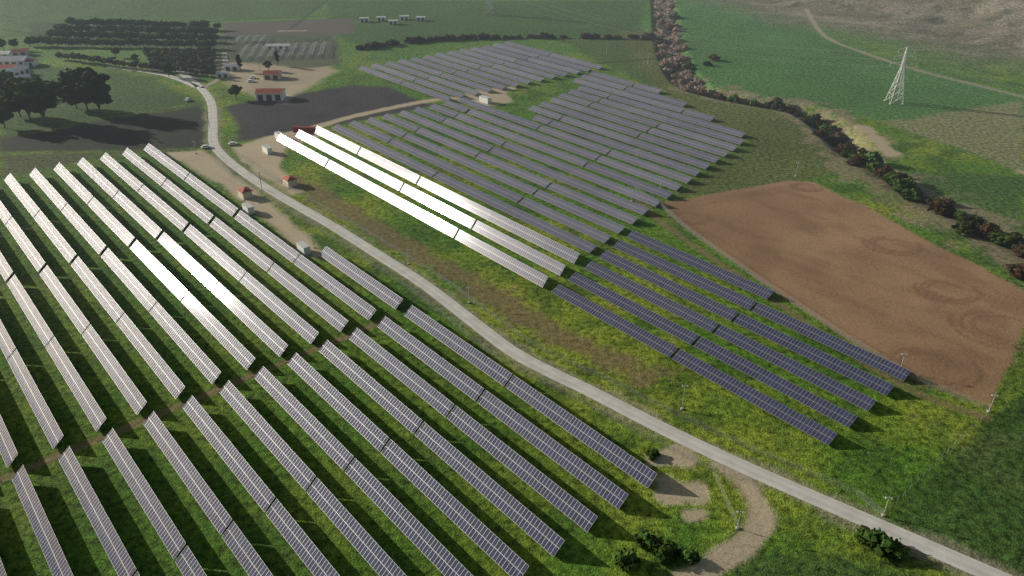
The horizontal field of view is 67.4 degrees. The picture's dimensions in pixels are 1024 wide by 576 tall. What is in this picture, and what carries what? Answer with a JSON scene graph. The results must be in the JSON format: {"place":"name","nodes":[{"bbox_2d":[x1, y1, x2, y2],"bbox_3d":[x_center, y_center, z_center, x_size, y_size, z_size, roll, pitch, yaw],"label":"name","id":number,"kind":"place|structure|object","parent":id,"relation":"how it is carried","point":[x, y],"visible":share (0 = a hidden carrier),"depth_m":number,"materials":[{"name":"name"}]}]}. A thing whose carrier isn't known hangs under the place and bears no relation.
{"place":"outdoors","nodes":[
{"label":"outdoors","id":0,"kind":"place"},
{"bbox_2d":[0,56,31,65],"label":"building","id":1,"kind":"structure","parent":0,"point":[21,60],"depth_m":507.99,"materials":[{"name":"grey paint"}]},
{"bbox_2d":[107,66,197,87],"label":"road","id":2,"kind":"structure","parent":0,"point":[174,78],"depth_m":493.54,"materials":[{"name":"grey asphalt"}]},
{"bbox_2d":[0,143,656,575],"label":"solar field","id":3,"kind":"structure","parent":0,"point":[420,535],"depth_m":197.82,"materials":[{"name":"silver metal"}]},
{"bbox_2d":[0,0,1023,575],"bbox_3d":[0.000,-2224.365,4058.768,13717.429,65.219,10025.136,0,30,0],"label":"ground","id":4,"kind":"structure","parent":0,"point":[866,258],"depth_m":258.04,"materials":[{"name":"green plant"}]},
{"bbox_2d":[0,51,12,55],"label":"village house","id":5,"kind":"structure","parent":4,"relation":"on","point":[6,53],"depth_m":529.66,"materials":[{"name":"grey paint"}]},
{"bbox_2d":[0,96,15,127],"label":"tree","id":6,"kind":"object","parent":4,"relation":"on","point":[6,107],"visible":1,"depth_m":394.44,"materials":[{"name":"green plant"}]},
{"bbox_2d":[0,71,17,85],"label":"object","id":7,"kind":"object","parent":4,"relation":"on","point":[5,76],"visible":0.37,"depth_m":446.05,"materials":[{"name":"green"}]},
{"bbox_2d":[0,64,20,70],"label":"village house","id":8,"kind":"structure","parent":4,"relation":"on","point":[5,66],"depth_m":496.53,"materials":[{"name":"tile"}]},
{"bbox_2d":[0,85,20,116],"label":"tree","id":9,"kind":"object","parent":4,"relation":"on","point":[14,110],"visible":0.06,"depth_m":408.70,"materials":[{"name":"green plant"}]},
{"bbox_2d":[8,38,18,48],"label":"tree","id":10,"kind":"object","parent":4,"relation":"on","point":[13,42],"visible":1,"depth_m":548.43,"materials":[{"name":"green plant"}]},
{"bbox_2d":[0,77,32,120],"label":"tree","id":11,"kind":"object","parent":4,"relation":"on","point":[8,91],"visible":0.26,"depth_m":398.74,"materials":[{"name":"green plant"}]},
{"bbox_2d":[5,65,29,75],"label":"building","id":12,"kind":"structure","parent":4,"relation":"on","point":[20,69],"depth_m":488.46,"materials":[{"name":"grey paint"}]},
{"bbox_2d":[9,48,28,55],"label":"village house","id":13,"kind":"structure","parent":4,"relation":"on","point":[21,52],"depth_m":535.45,"materials":[{"name":"paint"}]},
{"bbox_2d":[14,73,31,80],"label":"village house","id":14,"kind":"structure","parent":4,"relation":"on","point":[28,76],"depth_m":476.31,"materials":[{"name":"grey"}]},
{"bbox_2d":[25,59,38,65],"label":"village house","id":15,"kind":"structure","parent":4,"relation":"on","point":[31,62],"depth_m":510.73,"materials":[{"name":"paint"}]},
{"bbox_2d":[30,36,40,45],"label":"tree","id":16,"kind":"object","parent":4,"relation":"on","point":[33,39],"visible":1,"depth_m":557.35,"materials":[{"name":"green plant"}]},
{"bbox_2d":[12,74,60,122],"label":"tree","id":17,"kind":"object","parent":4,"relation":"on","point":[37,94],"visible":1,"depth_m":394.76,"materials":[{"name":"green plant"}]},
{"bbox_2d":[49,29,61,36],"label":"tree","id":18,"kind":"object","parent":4,"relation":"on","point":[56,33],"visible":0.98,"depth_m":577.66,"materials":[{"name":"green plant"}]},
{"bbox_2d":[50,36,62,46],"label":"tree","id":19,"kind":"object","parent":4,"relation":"on","point":[54,40],"visible":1,"depth_m":556.61,"materials":[{"name":"green plant"}]},
{"bbox_2d":[57,81,77,108],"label":"tree","id":20,"kind":"object","parent":4,"relation":"on","point":[69,102],"visible":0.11,"depth_m":421.98,"materials":[{"name":"green plant"}]},
{"bbox_2d":[64,29,75,38],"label":"tree","id":21,"kind":"object","parent":4,"relation":"on","point":[69,33],"visible":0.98,"depth_m":577.62,"materials":[{"name":"green plant"}]},
{"bbox_2d":[56,67,106,110],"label":"tree","id":22,"kind":"object","parent":4,"relation":"on","point":[70,93],"visible":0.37,"depth_m":414.04,"materials":[{"name":"green plant"}]},
{"bbox_2d":[69,69,112,112],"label":"tree","id":23,"kind":"object","parent":4,"relation":"on","point":[95,88],"visible":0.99,"depth_m":412.13,"materials":[{"name":"green plant"}]},
{"bbox_2d":[96,30,107,38],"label":"tree","id":24,"kind":"object","parent":4,"relation":"on","point":[101,34],"visible":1,"depth_m":574.45,"materials":[{"name":"green plant"}]},
{"bbox_2d":[123,36,132,47],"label":"tree","id":25,"kind":"object","parent":4,"relation":"on","point":[128,41],"visible":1,"depth_m":554.92,"materials":[{"name":"green plant"}]},
{"bbox_2d":[143,37,152,45],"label":"tree","id":26,"kind":"object","parent":4,"relation":"on","point":[149,42],"visible":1,"depth_m":554.27,"materials":[{"name":"green plant"}]},
{"bbox_2d":[154,31,165,39],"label":"tree","id":27,"kind":"object","parent":4,"relation":"on","point":[159,34],"visible":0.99,"depth_m":572.29,"materials":[{"name":"green plant"}]},
{"bbox_2d":[159,61,173,76],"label":"tree","id":28,"kind":"object","parent":4,"relation":"on","point":[167,66],"visible":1,"depth_m":483.57,"materials":[{"name":"green plant"}]},
{"bbox_2d":[172,39,181,47],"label":"tree","id":29,"kind":"object","parent":4,"relation":"on","point":[175,42],"visible":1,"depth_m":551.93,"materials":[{"name":"green plant"}]},
{"bbox_2d":[184,37,196,47],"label":"tree","id":30,"kind":"object","parent":4,"relation":"on","point":[190,42],"visible":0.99,"depth_m":551.61,"materials":[{"name":"green plant"}]},
{"bbox_2d":[216,71,228,77],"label":"farm shed","id":31,"kind":"structure","parent":4,"relation":"on","point":[224,74],"depth_m":486.48,"materials":[{"name":"grey paint"}]},
{"bbox_2d":[223,64,240,70],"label":"farm shed","id":32,"kind":"structure","parent":4,"relation":"on","point":[231,67],"depth_m":501.32,"materials":[{"name":"grey paint"}]},
{"bbox_2d":[227,84,241,99],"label":"tree","id":33,"kind":"object","parent":4,"relation":"on","point":[235,89],"visible":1,"depth_m":440.51,"materials":[{"name":"green plant"}]},
{"bbox_2d":[235,53,241,71],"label":"cypress","id":34,"kind":"object","parent":4,"relation":"on","point":[238,60],"visible":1,"depth_m":495.32,"materials":[{"name":"green plant"}]},
{"bbox_2d":[236,187,253,199],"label":"hut","id":35,"kind":"object","parent":4,"relation":"on","point":[244,193],"visible":1,"depth_m":320.13,"materials":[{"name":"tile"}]},
{"bbox_2d":[242,202,254,214],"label":"cabin","id":36,"kind":"object","parent":4,"relation":"on","point":[247,208],"visible":1,"depth_m":306.96,"materials":[{"name":"metal"}]},
{"bbox_2d":[232,35,269,44],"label":"greenhouse frames","id":37,"kind":"structure","parent":4,"relation":"on","point":[246,37],"depth_m":574.10,"materials":[{"name":"grey metal"}]},
{"bbox_2d":[200,30,306,87],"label":"farm road","id":38,"kind":"structure","parent":4,"relation":"on","point":[224,58],"depth_m":520.72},
{"bbox_2d":[262,144,273,154],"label":"cabin","id":39,"kind":"object","parent":4,"relation":"on","point":[266,149],"visible":1,"depth_m":366.46,"materials":[{"name":"concrete"}]},
{"bbox_2d":[254,88,285,100],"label":"building","id":40,"kind":"structure","parent":4,"relation":"on","point":[266,94],"depth_m":442.71,"materials":[{"name":"tile"}]},
{"bbox_2d":[262,70,281,79],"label":"farm house","id":41,"kind":"structure","parent":4,"relation":"on","point":[271,74],"depth_m":482.86,"materials":[{"name":"paint"}]},
{"bbox_2d":[266,44,290,49],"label":"farm shed","id":42,"kind":"structure","parent":4,"relation":"on","point":[280,46],"depth_m":552.02,"materials":[{"name":"grey metal"}]},
{"bbox_2d":[239,42,330,58],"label":"greenhouse frames","id":43,"kind":"structure","parent":4,"relation":"on","point":[281,49],"depth_m":542.81,"materials":[{"name":"grey metal"}]},
{"bbox_2d":[282,175,298,187],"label":"hut","id":44,"kind":"object","parent":4,"relation":"on","point":[290,181],"visible":1,"depth_m":331.23,"materials":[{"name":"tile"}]},
{"bbox_2d":[296,241,311,255],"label":"cabin","id":45,"kind":"object","parent":4,"relation":"on","point":[303,247],"visible":1,"depth_m":276.62,"materials":[{"name":"metal"}]},
{"bbox_2d":[292,126,315,132],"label":"red container","id":46,"kind":"object","parent":4,"relation":"on","point":[308,129],"visible":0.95,"depth_m":393.02,"materials":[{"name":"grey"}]},
{"bbox_2d":[404,36,415,42],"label":"hedge bush","id":47,"kind":"object","parent":4,"relation":"on","point":[408,39],"visible":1,"depth_m":569.59,"materials":[{"name":"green plant"}]},
{"bbox_2d":[212,160,732,572],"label":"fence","id":48,"kind":"object","parent":4,"relation":"on","point":[512,363],"visible":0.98,"depth_m":214.79,"materials":[{"name":"grey metal"}]},
{"bbox_2d":[358,41,601,100],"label":"solar field","id":49,"kind":"structure","parent":4,"relation":"on","point":[472,71],"depth_m":500.23,"materials":[{"name":"glass"}]},
{"bbox_2d":[479,95,491,103],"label":"cabin","id":50,"kind":"object","parent":4,"relation":"on","point":[485,99],"visible":1,"depth_m":438.13,"materials":[{"name":"concrete"}]},
{"bbox_2d":[277,71,910,444],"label":"solar field","id":51,"kind":"structure","parent":4,"relation":"on","point":[810,427],"depth_m":311.10,"materials":[{"name":"glass"}]},
{"bbox_2d":[238,152,992,514],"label":"fence","id":52,"kind":"object","parent":4,"relation":"on","point":[638,396],"visible":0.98,"depth_m":212.31,"materials":[{"name":"grey metal"}]},
{"bbox_2d":[614,548,641,571],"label":"shrub","id":53,"kind":"object","parent":4,"relation":"on","point":[622,557],"visible":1,"depth_m":156.58,"materials":[{"name":"green plant"}]},
{"bbox_2d":[633,529,657,548],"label":"shrub","id":54,"kind":"object","parent":4,"relation":"on","point":[645,537],"visible":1,"depth_m":161.31,"materials":[{"name":"green plant"}]},
{"bbox_2d":[644,447,662,460],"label":"shrub","id":55,"kind":"object","parent":4,"relation":"on","point":[652,453],"visible":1,"depth_m":184.94,"materials":[{"name":"green plant"}]},
{"bbox_2d":[658,59,670,67],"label":"gully bush","id":56,"kind":"object","parent":4,"relation":"on","point":[664,63],"visible":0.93,"depth_m":513.04,"materials":[{"name":"brown plant"}]},
{"bbox_2d":[651,536,678,563],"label":"shrub","id":57,"kind":"object","parent":4,"relation":"on","point":[664,550],"visible":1,"depth_m":158.70,"materials":[{"name":"green plant"}]},
{"bbox_2d":[669,11,681,19],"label":"gully bush","id":58,"kind":"object","parent":4,"relation":"on","point":[675,16],"visible":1,"depth_m":655.45,"materials":[{"name":"green plant"}]},
{"bbox_2d":[670,75,686,84],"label":"gully bush","id":59,"kind":"object","parent":4,"relation":"on","point":[682,80],"visible":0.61,"depth_m":478.72,"materials":[{"name":"brown plant"}]},
{"bbox_2d":[671,38,685,44],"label":"gully bush","id":60,"kind":"object","parent":4,"relation":"on","point":[676,40],"visible":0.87,"depth_m":576.32,"materials":[{"name":"brown plant"}]},
{"bbox_2d":[675,43,688,50],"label":"gully bush","id":61,"kind":"object","parent":4,"relation":"on","point":[683,47],"visible":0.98,"depth_m":554.68,"materials":[{"name":"brown plant"}]},
{"bbox_2d":[677,85,693,92],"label":"gully bush","id":62,"kind":"object","parent":4,"relation":"on","point":[686,88],"visible":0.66,"depth_m":468.71,"materials":[{"name":"brown plant"}]},
{"bbox_2d":[679,66,696,72],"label":"gully bush","id":63,"kind":"object","parent":4,"relation":"on","point":[692,68],"visible":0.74,"depth_m":505.22,"materials":[{"name":"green plant"}]},
{"bbox_2d":[677,547,700,564],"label":"shrub","id":64,"kind":"object","parent":4,"relation":"on","point":[692,556],"visible":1,"depth_m":157.78,"materials":[{"name":"green plant"}]},
{"bbox_2d":[683,74,696,82],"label":"gully bush","id":65,"kind":"object","parent":4,"relation":"on","point":[687,77],"visible":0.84,"depth_m":490.14,"materials":[{"name":"brown plant"}]},
{"bbox_2d":[690,77,703,85],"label":"gully bush","id":66,"kind":"object","parent":4,"relation":"on","point":[696,81],"visible":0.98,"depth_m":479.86,"materials":[{"name":"brown plant"}]},
{"bbox_2d":[693,84,708,93],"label":"gully bush","id":67,"kind":"object","parent":4,"relation":"on","point":[697,89],"visible":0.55,"depth_m":468.45,"materials":[{"name":"brown plant"}]},
{"bbox_2d":[696,88,709,97],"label":"gully bush","id":68,"kind":"object","parent":4,"relation":"on","point":[701,92],"visible":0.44,"depth_m":459.97,"materials":[{"name":"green plant"}]},
{"bbox_2d":[713,92,726,100],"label":"gully bush","id":69,"kind":"object","parent":4,"relation":"on","point":[720,96],"visible":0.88,"depth_m":458.18,"materials":[{"name":"brown plant"}]},
{"bbox_2d":[726,95,741,103],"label":"gully bush","id":70,"kind":"object","parent":4,"relation":"on","point":[734,99],"visible":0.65,"depth_m":451.48,"materials":[{"name":"green plant"}]},
{"bbox_2d":[748,98,764,107],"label":"gully bush","id":71,"kind":"object","parent":4,"relation":"on","point":[754,102],"visible":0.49,"depth_m":442.24,"materials":[{"name":"green plant"}]},
{"bbox_2d":[768,97,787,108],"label":"gully bush","id":72,"kind":"object","parent":4,"relation":"on","point":[777,102],"visible":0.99,"depth_m":438.41,"materials":[{"name":"green plant"}]},
{"bbox_2d":[803,113,826,125],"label":"gully bush","id":73,"kind":"object","parent":4,"relation":"on","point":[810,120],"visible":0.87,"depth_m":419.37,"materials":[{"name":"green plant"}]},
{"bbox_2d":[812,129,827,137],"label":"shrub","id":74,"kind":"object","parent":4,"relation":"on","point":[821,133],"visible":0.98,"depth_m":390.44,"materials":[{"name":"green plant"}]},
{"bbox_2d":[823,126,839,136],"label":"gully bush","id":75,"kind":"object","parent":4,"relation":"on","point":[830,130],"visible":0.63,"depth_m":403.79,"materials":[{"name":"green plant"}]},
{"bbox_2d":[824,136,841,146],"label":"gully bush","id":76,"kind":"object","parent":4,"relation":"on","point":[832,141],"visible":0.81,"depth_m":390.77,"materials":[{"name":"green plant"}]},
{"bbox_2d":[827,132,848,142],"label":"gully bush","id":77,"kind":"object","parent":4,"relation":"on","point":[843,139],"visible":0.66,"depth_m":394.35,"materials":[{"name":"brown plant"}]},
{"bbox_2d":[833,145,853,153],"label":"gully bush","id":78,"kind":"object","parent":4,"relation":"on","point":[838,150],"visible":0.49,"depth_m":371.45,"materials":[{"name":"brown plant"}]},
{"bbox_2d":[839,148,856,157],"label":"gully bush","id":79,"kind":"object","parent":4,"relation":"on","point":[845,153],"visible":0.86,"depth_m":364.85,"materials":[{"name":"green plant"}]},
{"bbox_2d":[846,159,860,165],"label":"gully bush","id":80,"kind":"object","parent":4,"relation":"on","point":[853,162],"visible":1,"depth_m":352.91,"materials":[{"name":"brown plant"}]},
{"bbox_2d":[852,154,867,164],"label":"gully bush","id":81,"kind":"object","parent":4,"relation":"on","point":[862,159],"visible":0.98,"depth_m":353.82,"materials":[{"name":"brown plant"}]},
{"bbox_2d":[856,524,871,531],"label":"shrub","id":82,"kind":"object","parent":4,"relation":"on","point":[864,527],"visible":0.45,"depth_m":164.09,"materials":[{"name":"green plant"}]},
{"bbox_2d":[853,527,881,548],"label":"shrub","id":83,"kind":"object","parent":4,"relation":"on","point":[865,536],"visible":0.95,"depth_m":160.89,"materials":[{"name":"green plant"}]},
{"bbox_2d":[859,149,883,163],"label":"gully bush","id":84,"kind":"object","parent":4,"relation":"on","point":[874,156],"visible":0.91,"depth_m":352.96,"materials":[{"name":"green plant"}]},
{"bbox_2d":[866,162,883,172],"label":"gully bush","id":85,"kind":"object","parent":4,"relation":"on","point":[871,166],"visible":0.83,"depth_m":345.13,"materials":[{"name":"green plant"}]},
{"bbox_2d":[873,167,886,176],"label":"gully bush","id":86,"kind":"object","parent":4,"relation":"on","point":[879,172],"visible":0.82,"depth_m":340.62,"materials":[{"name":"brown plant"}]},
{"bbox_2d":[864,527,901,559],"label":"shrub","id":87,"kind":"object","parent":4,"relation":"on","point":[887,544],"visible":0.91,"depth_m":158.82,"materials":[{"name":"green plant"}]},
{"bbox_2d":[881,169,900,185],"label":"gully bush","id":88,"kind":"object","parent":4,"relation":"on","point":[890,177],"visible":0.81,"depth_m":332.14,"materials":[{"name":"green plant"}]},
{"bbox_2d":[883,538,910,562],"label":"shrub","id":89,"kind":"object","parent":4,"relation":"on","point":[898,554],"visible":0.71,"depth_m":158.27,"materials":[{"name":"green plant"}]},
{"bbox_2d":[884,47,916,104],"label":"pylon","id":90,"kind":"object","parent":4,"relation":"on","point":[901,66],"visible":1,"depth_m":432.59,"materials":[{"name":"grey metal"}]},
{"bbox_2d":[508,1,902,66],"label":"power line","id":91,"kind":"object","parent":90,"relation":"hanging from","point":[730,42],"visible":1,"depth_m":506.13,"materials":[{"name":"grey metal"}]},
{"bbox_2d":[890,54,1023,106],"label":"power line","id":92,"kind":"object","parent":90,"relation":"attached to","point":[962,80],"visible":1,"depth_m":408.96,"materials":[{"name":"grey metal"}]},
{"bbox_2d":[894,171,911,179],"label":"gully bush","id":93,"kind":"object","parent":4,"relation":"on","point":[903,175],"visible":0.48,"depth_m":331.33,"materials":[{"name":"brown plant"}]},
{"bbox_2d":[891,177,919,191],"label":"gully bush","id":94,"kind":"object","parent":4,"relation":"on","point":[900,184],"visible":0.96,"depth_m":325.39,"materials":[{"name":"green plant"}]},
{"bbox_2d":[899,188,926,200],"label":"gully bush","id":95,"kind":"object","parent":4,"relation":"on","point":[912,193],"visible":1,"depth_m":318.22,"materials":[{"name":"green plant"}]},
{"bbox_2d":[925,196,953,215],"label":"gully bush","id":96,"kind":"object","parent":4,"relation":"on","point":[939,206],"visible":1,"depth_m":305.80,"materials":[{"name":"brown plant"}]},
{"bbox_2d":[951,210,968,220],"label":"gully bush","id":97,"kind":"object","parent":4,"relation":"on","point":[959,215],"visible":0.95,"depth_m":301.27,"materials":[{"name":"green plant"}]},
{"bbox_2d":[951,221,975,234],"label":"shrub","id":98,"kind":"object","parent":4,"relation":"on","point":[962,227],"visible":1,"depth_m":289.50,"materials":[{"name":"green plant"}]},
{"bbox_2d":[956,219,976,228],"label":"gully bush","id":99,"kind":"object","parent":4,"relation":"on","point":[973,226],"visible":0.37,"depth_m":294.26,"materials":[{"name":"green plant"}]},
{"bbox_2d":[969,215,985,224],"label":"gully bush","id":100,"kind":"object","parent":4,"relation":"on","point":[978,219],"visible":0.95,"depth_m":299.11,"materials":[{"name":"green plant"}]},
{"bbox_2d":[975,222,1000,237],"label":"gully bush","id":101,"kind":"object","parent":4,"relation":"on","point":[982,230],"visible":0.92,"depth_m":288.65,"materials":[{"name":"brown plant"}]},
{"bbox_2d":[987,230,1018,247],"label":"gully bush","id":102,"kind":"object","parent":4,"relation":"on","point":[1002,238],"visible":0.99,"depth_m":281.61,"materials":[{"name":"green plant"}]},
{"bbox_2d":[1005,260,1023,279],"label":"shrub","id":103,"kind":"object","parent":4,"relation":"on","point":[1016,271],"visible":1,"depth_m":261.04,"materials":[{"name":"brown plant"}]},
{"bbox_2d":[1008,231,1023,244],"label":"gully bush","id":104,"kind":"object","parent":4,"relation":"on","point":[1018,237],"visible":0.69,"depth_m":280.20,"materials":[{"name":"green plant"}]},
{"bbox_2d":[1016,244,1023,256],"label":"gully bush","id":105,"kind":"object","parent":4,"relation":"on","point":[1020,252],"visible":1,"depth_m":274.10,"materials":[{"name":"brown plant"}]},
{"bbox_2d":[172,63,1011,575],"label":"road","id":106,"kind":"structure","parent":0,"point":[956,559],"depth_m":201.22,"materials":[{"name":"grey asphalt"}]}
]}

